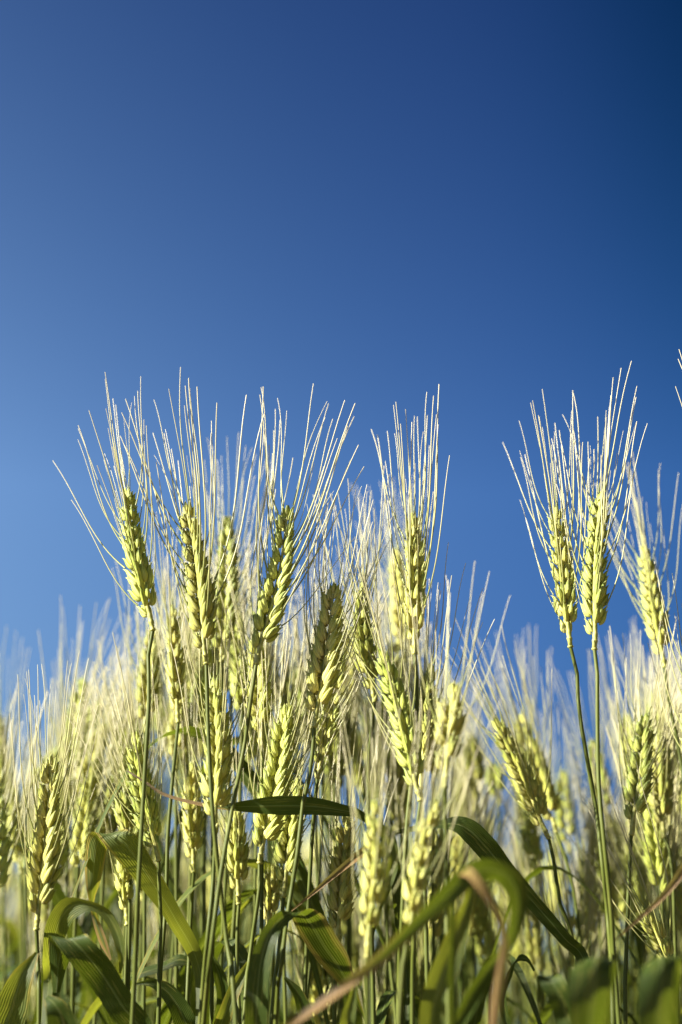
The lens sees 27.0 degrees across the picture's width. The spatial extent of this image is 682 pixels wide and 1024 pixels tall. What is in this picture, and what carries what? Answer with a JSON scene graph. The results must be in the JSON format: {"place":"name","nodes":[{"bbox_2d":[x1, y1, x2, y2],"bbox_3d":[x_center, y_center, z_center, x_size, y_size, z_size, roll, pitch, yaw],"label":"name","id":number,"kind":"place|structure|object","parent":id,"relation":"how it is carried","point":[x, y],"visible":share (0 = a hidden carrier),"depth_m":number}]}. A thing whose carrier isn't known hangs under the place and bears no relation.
{"place":"outdoors","nodes":[
{"label":"outdoors","id":0,"kind":"place"},
{"bbox_2d":[0,752,681,1023],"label":"wheat field","id":1,"kind":"structure","parent":0,"point":[510,1007],"depth_m":2.67},
{"bbox_2d":[0,0,681,1023],"label":"sky","id":2,"kind":"structure","parent":0,"point":[377,205]},
{"bbox_3d":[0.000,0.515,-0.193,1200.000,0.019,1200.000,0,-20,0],"label":"ground","id":3,"kind":"structure","parent":0,"visible":0},
{"bbox_2d":[0,697,29,962],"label":"wheat stalk","id":4,"kind":"object","parent":3,"relation":"on","point":[17,854],"visible":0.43,"depth_m":1.23},
{"bbox_2d":[0,627,29,986],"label":"wheat stalk","id":5,"kind":"object","parent":3,"relation":"on","point":[3,887],"visible":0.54,"depth_m":1.36},
{"bbox_2d":[0,739,33,977],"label":"wheat stalk","id":6,"kind":"object","parent":3,"relation":"on","point":[13,935],"visible":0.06,"depth_m":1.85},
{"bbox_2d":[0,684,47,887],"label":"wheat stalk","id":7,"kind":"object","parent":3,"relation":"on","point":[5,846],"visible":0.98,"depth_m":1.09},
{"bbox_2d":[0,650,125,1023],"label":"wheat stalk","id":8,"kind":"object","parent":3,"relation":"on","point":[43,860],"visible":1,"depth_m":0.90},
{"bbox_2d":[0,640,158,1023],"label":"wheat stalk","id":9,"kind":"object","parent":3,"relation":"on","point":[103,1014],"visible":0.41,"depth_m":1.15},
{"bbox_2d":[38,596,143,994],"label":"wheat stalk","id":10,"kind":"object","parent":3,"relation":"on","point":[80,687],"visible":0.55,"depth_m":1.23},
{"bbox_2d":[70,669,116,1021],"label":"wheat stalk","id":11,"kind":"object","parent":3,"relation":"on","point":[83,999],"visible":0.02,"depth_m":1.56},
{"bbox_2d":[24,617,165,1023],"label":"wheat stalk","id":12,"kind":"object","parent":3,"relation":"on","point":[25,888],"visible":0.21,"depth_m":1.25},
{"bbox_2d":[32,670,158,1023],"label":"wheat stalk","id":13,"kind":"object","parent":3,"relation":"on","point":[113,824],"visible":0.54,"depth_m":1.14},
{"bbox_2d":[31,678,163,1005],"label":"wheat stalk","id":14,"kind":"object","parent":3,"relation":"on","point":[65,857],"visible":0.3,"depth_m":1.18},
{"bbox_2d":[64,666,134,1012],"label":"wheat stalk","id":15,"kind":"object","parent":3,"relation":"on","point":[88,826],"visible":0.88,"depth_m":1.13},
{"bbox_2d":[8,577,194,982],"bbox_3d":[-0.206,0.510,1.206,0.054,0.990,0.199,-18,-27,39],"label":"wheat stalk","id":16,"kind":"object","parent":3,"relation":"on","point":[160,844],"visible":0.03,"depth_m":1.32},
{"bbox_2d":[48,373,156,1023],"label":"wheat stalk","id":17,"kind":"object","parent":3,"relation":"on","point":[85,956],"visible":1,"depth_m":0.89},
{"bbox_2d":[70,679,134,990],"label":"wheat stalk","id":18,"kind":"object","parent":3,"relation":"on","point":[123,821],"visible":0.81,"depth_m":1.00},
{"bbox_2d":[73,636,145,999],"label":"wheat stalk","id":19,"kind":"object","parent":3,"relation":"on","point":[85,763],"visible":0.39,"depth_m":1.19},
{"bbox_2d":[68,682,153,1023],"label":"wheat stalk","id":20,"kind":"object","parent":3,"relation":"on","point":[78,984],"visible":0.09,"depth_m":1.31},
{"bbox_2d":[100,794,134,986],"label":"wheat stalk","id":21,"kind":"object","parent":3,"relation":"on","point":[122,881],"visible":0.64,"depth_m":0.98},
{"bbox_2d":[66,632,195,1023],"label":"wheat stalk","id":22,"kind":"object","parent":3,"relation":"on","point":[177,1004],"visible":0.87,"depth_m":0.95},
{"bbox_2d":[81,902,181,1023],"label":"wheat stalk","id":23,"kind":"object","parent":3,"relation":"on","point":[164,978],"visible":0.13,"depth_m":1.36},
{"bbox_2d":[79,573,207,981],"bbox_3d":[-0.164,0.498,1.137,0.108,0.963,0.061,0,-21,0],"label":"wheat stalk","id":24,"kind":"object","parent":3,"relation":"on","point":[115,892],"visible":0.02,"depth_m":1.21},
{"bbox_2d":[112,551,187,1011],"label":"wheat stalk","id":25,"kind":"object","parent":3,"relation":"on","point":[142,669],"visible":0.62,"depth_m":1.11},
{"bbox_2d":[122,511,191,1014],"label":"wheat stalk","id":26,"kind":"object","parent":3,"relation":"on","point":[173,635],"visible":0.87,"depth_m":1.02},
{"bbox_2d":[138,643,183,1008],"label":"wheat stalk","id":27,"kind":"object","parent":3,"relation":"on","point":[171,864],"visible":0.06,"depth_m":1.64},
{"bbox_2d":[159,616,198,984],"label":"wheat stalk","id":28,"kind":"object","parent":3,"relation":"on","point":[179,864],"visible":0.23,"depth_m":1.16},
{"bbox_2d":[85,576,274,1023],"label":"wheat stalk","id":29,"kind":"object","parent":3,"relation":"on","point":[121,846],"visible":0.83,"depth_m":0.94},
{"bbox_2d":[81,596,278,1023],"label":"wheat stalk","id":30,"kind":"object","parent":3,"relation":"on","point":[94,1007],"visible":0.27,"depth_m":1.11},
{"bbox_2d":[155,660,210,1003],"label":"wheat stalk","id":31,"kind":"object","parent":3,"relation":"on","point":[193,823],"visible":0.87,"depth_m":1.02},
{"bbox_2d":[140,611,231,1022],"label":"wheat stalk","id":32,"kind":"object","parent":3,"relation":"on","point":[163,694],"visible":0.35,"depth_m":1.48},
{"bbox_2d":[159,632,219,989],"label":"wheat stalk","id":33,"kind":"object","parent":3,"relation":"on","point":[171,725],"visible":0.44,"depth_m":1.11},
{"bbox_2d":[120,367,264,1023],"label":"wheat stalk","id":34,"kind":"object","parent":3,"relation":"on","point":[202,608],"visible":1,"depth_m":0.93},
{"bbox_2d":[130,653,272,1001],"bbox_3d":[-0.142,0.567,1.279,0.056,0.935,0.207,19,-27,-40],"label":"wheat stalk","id":35,"kind":"object","parent":3,"relation":"on","point":[153,952],"visible":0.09,"depth_m":1.34},
{"bbox_2d":[72,577,351,998],"bbox_3d":[-0.046,0.462,0.959,0.281,0.906,0.145,2,-21,-5],"label":"wheat stalk","id":36,"kind":"object","parent":3,"relation":"on","point":[301,879],"visible":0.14,"depth_m":1.05},
{"bbox_2d":[114,697,329,1023],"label":"wheat stalk","id":37,"kind":"object","parent":3,"relation":"on","point":[166,1017],"visible":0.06,"depth_m":1.08},
{"bbox_2d":[191,526,253,1023],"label":"wheat stalk","id":38,"kind":"object","parent":3,"relation":"on","point":[219,950],"visible":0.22,"depth_m":1.06},
{"bbox_2d":[199,706,259,1023],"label":"wheat stalk","id":39,"kind":"object","parent":3,"relation":"on","point":[237,854],"visible":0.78,"depth_m":0.98},
{"bbox_2d":[130,599,331,1023],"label":"wheat stalk","id":40,"kind":"object","parent":3,"relation":"on","point":[297,898],"visible":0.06,"depth_m":1.06},
{"bbox_2d":[193,432,271,1023],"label":"wheat stalk","id":41,"kind":"object","parent":3,"relation":"on","point":[234,572],"visible":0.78,"depth_m":1.09},
{"bbox_2d":[195,527,269,937],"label":"wheat stalk","id":42,"kind":"object","parent":3,"relation":"on","point":[202,889],"visible":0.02,"depth_m":1.13},
{"bbox_2d":[208,782,258,1023],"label":"wheat stalk","id":43,"kind":"object","parent":3,"relation":"on","point":[230,894],"visible":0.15,"depth_m":1.31},
{"bbox_2d":[161,679,310,1023],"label":"wheat stalk","id":44,"kind":"object","parent":3,"relation":"on","point":[281,1017],"visible":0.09,"depth_m":1.33},
{"bbox_2d":[222,526,263,987],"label":"wheat stalk","id":45,"kind":"object","parent":3,"relation":"on","point":[238,694],"visible":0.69,"depth_m":1.11},
{"bbox_2d":[206,542,299,934],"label":"wheat stalk","id":46,"kind":"object","parent":3,"relation":"on","point":[261,686],"visible":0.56,"depth_m":1.01},
{"bbox_2d":[239,586,270,991],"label":"wheat stalk","id":47,"kind":"object","parent":3,"relation":"on","point":[244,935],"visible":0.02,"depth_m":1.47},
{"bbox_2d":[184,542,339,1019],"bbox_3d":[-0.061,0.466,1.019,0.135,0.942,0.046,7,-22,-18],"label":"wheat stalk","id":48,"kind":"object","parent":3,"relation":"on","point":[202,667],"visible":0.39,"depth_m":1.12},
{"bbox_2d":[127,541,425,1023],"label":"wheat stalk","id":49,"kind":"object","parent":3,"relation":"on","point":[392,686],"visible":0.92,"depth_m":0.91},
{"bbox_2d":[201,383,363,1023],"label":"wheat stalk","id":50,"kind":"object","parent":3,"relation":"on","point":[269,596],"visible":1,"depth_m":0.93},
{"bbox_2d":[257,787,312,1009],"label":"wheat stalk","id":51,"kind":"object","parent":3,"relation":"on","point":[272,885],"visible":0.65,"depth_m":1.00},
{"bbox_2d":[264,638,311,993],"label":"wheat stalk","id":52,"kind":"object","parent":3,"relation":"on","point":[273,957],"visible":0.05,"depth_m":1.15},
{"bbox_2d":[214,602,363,1023],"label":"wheat stalk","id":53,"kind":"object","parent":3,"relation":"on","point":[324,945],"visible":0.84,"depth_m":0.93},
{"bbox_2d":[150,569,431,1008],"bbox_3d":[-0.040,0.477,1.035,0.228,0.931,0.041,-2,-21,5],"label":"wheat stalk","id":54,"kind":"object","parent":3,"relation":"on","point":[327,824],"visible":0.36,"depth_m":1.15},
{"bbox_2d":[263,595,325,1023],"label":"wheat stalk","id":55,"kind":"object","parent":3,"relation":"on","point":[285,692],"visible":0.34,"depth_m":1.12},
{"bbox_2d":[255,679,348,1023],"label":"wheat stalk","id":56,"kind":"object","parent":3,"relation":"on","point":[284,850],"visible":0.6,"depth_m":0.96},
{"bbox_2d":[241,674,369,998],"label":"wheat stalk","id":57,"kind":"object","parent":3,"relation":"on","point":[355,757],"visible":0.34,"depth_m":1.48},
{"bbox_2d":[287,876,345,1023],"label":"wheat stalk","id":58,"kind":"object","parent":3,"relation":"on","point":[313,996],"visible":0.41,"depth_m":1.08},
{"bbox_2d":[281,648,358,1023],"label":"wheat stalk","id":59,"kind":"object","parent":3,"relation":"on","point":[329,764],"visible":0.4,"depth_m":1.20},
{"bbox_2d":[220,608,423,1023],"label":"wheat stalk","id":60,"kind":"object","parent":3,"relation":"on","point":[382,708],"visible":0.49,"depth_m":1.12},
{"bbox_2d":[274,599,376,1004],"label":"wheat stalk","id":61,"kind":"object","parent":3,"relation":"on","point":[299,695],"visible":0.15,"depth_m":1.49},
{"bbox_2d":[273,486,394,1023],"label":"wheat stalk","id":62,"kind":"object","parent":3,"relation":"on","point":[323,664],"visible":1,"depth_m":0.93},
{"bbox_2d":[321,841,367,1008],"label":"wheat stalk","id":63,"kind":"object","parent":3,"relation":"on","point":[356,957],"visible":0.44,"depth_m":1.32},
{"bbox_2d":[303,557,392,996],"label":"wheat stalk","id":64,"kind":"object","parent":3,"relation":"on","point":[333,717],"visible":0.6,"depth_m":0.98},
{"bbox_2d":[310,535,389,962],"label":"wheat stalk","id":65,"kind":"object","parent":3,"relation":"on","point":[348,789],"visible":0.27,"depth_m":1.23},
{"bbox_2d":[334,626,365,1001],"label":"wheat stalk","id":66,"kind":"object","parent":3,"relation":"on","point":[347,733],"visible":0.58,"depth_m":1.22},
{"bbox_2d":[309,712,398,1023],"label":"wheat stalk","id":67,"kind":"object","parent":3,"relation":"on","point":[340,896],"visible":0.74,"depth_m":0.97},
{"bbox_2d":[313,470,398,1023],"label":"wheat stalk","id":68,"kind":"object","parent":3,"relation":"on","point":[363,633],"visible":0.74,"depth_m":0.97},
{"bbox_2d":[291,384,449,1018],"bbox_3d":[0.032,0.383,0.837,0.080,0.969,0.134,9,-22,-23],"label":"wheat stalk","id":69,"kind":"object","parent":3,"relation":"on","point":[416,563],"visible":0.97,"depth_m":0.94},
{"bbox_2d":[356,673,385,828],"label":"wheat stalk","id":70,"kind":"object","parent":3,"relation":"on","point":[363,795],"visible":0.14,"depth_m":1.20},
{"bbox_2d":[354,892,395,1023],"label":"wheat stalk","id":71,"kind":"object","parent":3,"relation":"on","point":[382,986],"visible":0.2,"depth_m":1.17},
{"bbox_2d":[341,634,418,1023],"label":"wheat stalk","id":72,"kind":"object","parent":3,"relation":"on","point":[386,974],"visible":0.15,"depth_m":1.15},
{"bbox_2d":[353,650,413,871],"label":"wheat stalk","id":73,"kind":"object","parent":3,"relation":"on","point":[399,771],"visible":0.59,"depth_m":1.12},
{"bbox_2d":[338,692,439,1023],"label":"wheat stalk","id":74,"kind":"object","parent":3,"relation":"on","point":[368,899],"visible":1,"depth_m":0.78},
{"bbox_2d":[350,476,428,1023],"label":"wheat stalk","id":75,"kind":"object","parent":3,"relation":"on","point":[400,589],"visible":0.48,"depth_m":1.23},
{"bbox_2d":[286,562,528,1023],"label":"wheat stalk","id":76,"kind":"object","parent":3,"relation":"on","point":[463,880],"visible":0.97,"depth_m":0.68},
{"bbox_2d":[376,851,438,999],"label":"wheat stalk","id":77,"kind":"object","parent":3,"relation":"on","point":[419,975],"visible":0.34,"depth_m":1.11},
{"bbox_2d":[341,592,485,1023],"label":"wheat stalk","id":78,"kind":"object","parent":3,"relation":"on","point":[359,1019],"visible":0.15,"depth_m":1.28},
{"bbox_2d":[360,722,474,1013],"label":"wheat stalk","id":79,"kind":"object","parent":3,"relation":"on","point":[472,972],"visible":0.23,"depth_m":1.72},
{"bbox_2d":[374,542,494,983],"bbox_3d":[0.063,0.430,0.817,0.036,0.866,0.081,18,-27,-39],"label":"wheat stalk","id":80,"kind":"object","parent":3,"relation":"on","point":[425,706],"visible":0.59,"depth_m":0.93},
{"bbox_2d":[376,736,493,1023],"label":"wheat stalk","id":81,"kind":"object","parent":3,"relation":"on","point":[385,1000],"visible":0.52,"depth_m":1.12},
{"bbox_2d":[393,680,502,1023],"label":"wheat stalk","id":82,"kind":"object","parent":3,"relation":"on","point":[433,1006],"visible":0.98,"depth_m":0.76},
{"bbox_2d":[425,742,488,998],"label":"wheat stalk","id":83,"kind":"object","parent":3,"relation":"on","point":[454,853],"visible":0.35,"depth_m":1.33},
{"bbox_2d":[383,598,541,1023],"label":"wheat stalk","id":84,"kind":"object","parent":3,"relation":"on","point":[476,1017],"visible":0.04,"depth_m":1.06},
{"bbox_2d":[437,653,499,1023],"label":"wheat stalk","id":85,"kind":"object","parent":3,"relation":"on","point":[479,773],"visible":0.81,"depth_m":1.26},
{"bbox_2d":[451,849,500,1013],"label":"wheat stalk","id":86,"kind":"object","parent":3,"relation":"on","point":[480,946],"visible":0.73,"depth_m":1.20},
{"bbox_2d":[336,753,616,1023],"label":"wheat stalk","id":87,"kind":"object","parent":3,"relation":"on","point":[546,1013],"visible":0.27,"depth_m":1.20},
{"bbox_2d":[446,687,518,1017],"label":"wheat stalk","id":88,"kind":"object","parent":3,"relation":"on","point":[467,962],"visible":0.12,"depth_m":1.81},
{"bbox_2d":[456,740,510,919],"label":"wheat stalk","id":89,"kind":"object","parent":3,"relation":"on","point":[492,822],"visible":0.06,"depth_m":1.44},
{"bbox_2d":[463,683,507,1023],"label":"wheat stalk","id":90,"kind":"object","parent":3,"relation":"on","point":[493,788],"visible":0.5,"depth_m":1.34},
{"bbox_2d":[427,619,577,1023],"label":"wheat stalk","id":91,"kind":"object","parent":3,"relation":"on","point":[554,989],"visible":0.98,"depth_m":1.01},
{"bbox_2d":[464,625,554,1010],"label":"wheat stalk","id":92,"kind":"object","parent":3,"relation":"on","point":[522,720],"visible":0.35,"depth_m":1.31},
{"bbox_2d":[380,361,647,1023],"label":"wheat stalk","id":93,"kind":"object","parent":3,"relation":"on","point":[591,983],"visible":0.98,"depth_m":0.94},
{"bbox_2d":[496,819,531,1023],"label":"wheat stalk","id":94,"kind":"object","parent":3,"relation":"on","point":[516,949],"visible":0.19,"depth_m":1.59},
{"bbox_2d":[483,741,554,975],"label":"wheat stalk","id":95,"kind":"object","parent":3,"relation":"on","point":[529,839],"visible":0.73,"depth_m":1.24},
{"bbox_2d":[466,641,581,943],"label":"wheat stalk","id":96,"kind":"object","parent":3,"relation":"on","point":[553,800],"visible":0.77,"depth_m":1.14},
{"bbox_2d":[496,818,562,1014],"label":"wheat stalk","id":97,"kind":"object","parent":3,"relation":"on","point":[530,949],"visible":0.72,"depth_m":1.23},
{"bbox_2d":[526,710,587,956],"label":"wheat stalk","id":98,"kind":"object","parent":3,"relation":"on","point":[560,813],"visible":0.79,"depth_m":1.38},
{"bbox_2d":[503,389,615,1023],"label":"wheat stalk","id":99,"kind":"object","parent":3,"relation":"on","point":[565,591],"visible":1,"depth_m":0.95},
{"bbox_2d":[506,737,626,1023],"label":"wheat stalk","id":100,"kind":"object","parent":3,"relation":"on","point":[580,887],"visible":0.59,"depth_m":1.25},
{"bbox_2d":[535,823,605,985],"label":"wheat stalk","id":101,"kind":"object","parent":3,"relation":"on","point":[569,963],"visible":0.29,"depth_m":1.15},
{"bbox_2d":[510,701,637,1023],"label":"wheat stalk","id":102,"kind":"object","parent":3,"relation":"on","point":[519,823],"visible":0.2,"depth_m":1.74},
{"bbox_2d":[510,691,642,1019],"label":"wheat stalk","id":103,"kind":"object","parent":3,"relation":"on","point":[638,943],"visible":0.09,"depth_m":1.44},
{"bbox_2d":[549,649,614,957],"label":"wheat stalk","id":104,"kind":"object","parent":3,"relation":"on","point":[602,763],"visible":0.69,"depth_m":1.26},
{"bbox_2d":[492,639,681,971],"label":"wheat stalk","id":105,"kind":"object","parent":3,"relation":"on","point":[535,872],"visible":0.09,"depth_m":1.10},
{"bbox_2d":[570,747,609,956],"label":"wheat stalk","id":106,"kind":"object","parent":3,"relation":"on","point":[583,811],"visible":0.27,"depth_m":1.30},
{"bbox_2d":[564,738,641,1007],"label":"wheat stalk","id":107,"kind":"object","parent":3,"relation":"on","point":[622,906],"visible":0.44,"depth_m":1.29},
{"bbox_2d":[594,765,651,968],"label":"wheat stalk","id":108,"kind":"object","parent":3,"relation":"on","point":[633,908],"visible":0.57,"depth_m":1.21},
{"bbox_2d":[592,616,653,1023],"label":"wheat stalk","id":109,"kind":"object","parent":3,"relation":"on","point":[631,920],"visible":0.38,"depth_m":1.36},
{"bbox_2d":[565,762,681,1023],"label":"wheat stalk","id":110,"kind":"object","parent":3,"relation":"on","point":[659,987],"visible":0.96,"depth_m":0.71},
{"bbox_2d":[585,452,681,778],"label":"wheat stalk","id":111,"kind":"object","parent":3,"relation":"on","point":[649,589],"visible":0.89,"depth_m":1.08},
{"bbox_2d":[614,783,656,964],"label":"wheat stalk","id":112,"kind":"object","parent":3,"relation":"on","point":[647,882],"visible":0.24,"depth_m":1.35},
{"bbox_2d":[614,620,672,954],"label":"wheat stalk","id":113,"kind":"object","parent":3,"relation":"on","point":[639,682],"visible":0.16,"depth_m":1.34},
{"bbox_2d":[606,670,681,939],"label":"wheat stalk","id":114,"kind":"object","parent":3,"relation":"on","point":[650,838],"visible":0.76,"depth_m":1.07},
{"bbox_2d":[608,617,681,1023],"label":"wheat stalk","id":115,"kind":"object","parent":3,"relation":"on","point":[645,762],"visible":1,"depth_m":1.00},
{"bbox_2d":[608,654,681,1018],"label":"wheat stalk","id":116,"kind":"object","parent":3,"relation":"on","point":[664,789],"visible":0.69,"depth_m":1.06},
{"bbox_2d":[616,561,681,939],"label":"wheat stalk","id":117,"kind":"object","parent":3,"relation":"on","point":[673,883],"visible":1,"depth_m":0.90},
{"bbox_2d":[620,794,681,1023],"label":"wheat stalk","id":118,"kind":"object","parent":3,"relation":"on","point":[678,890],"visible":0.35,"depth_m":1.17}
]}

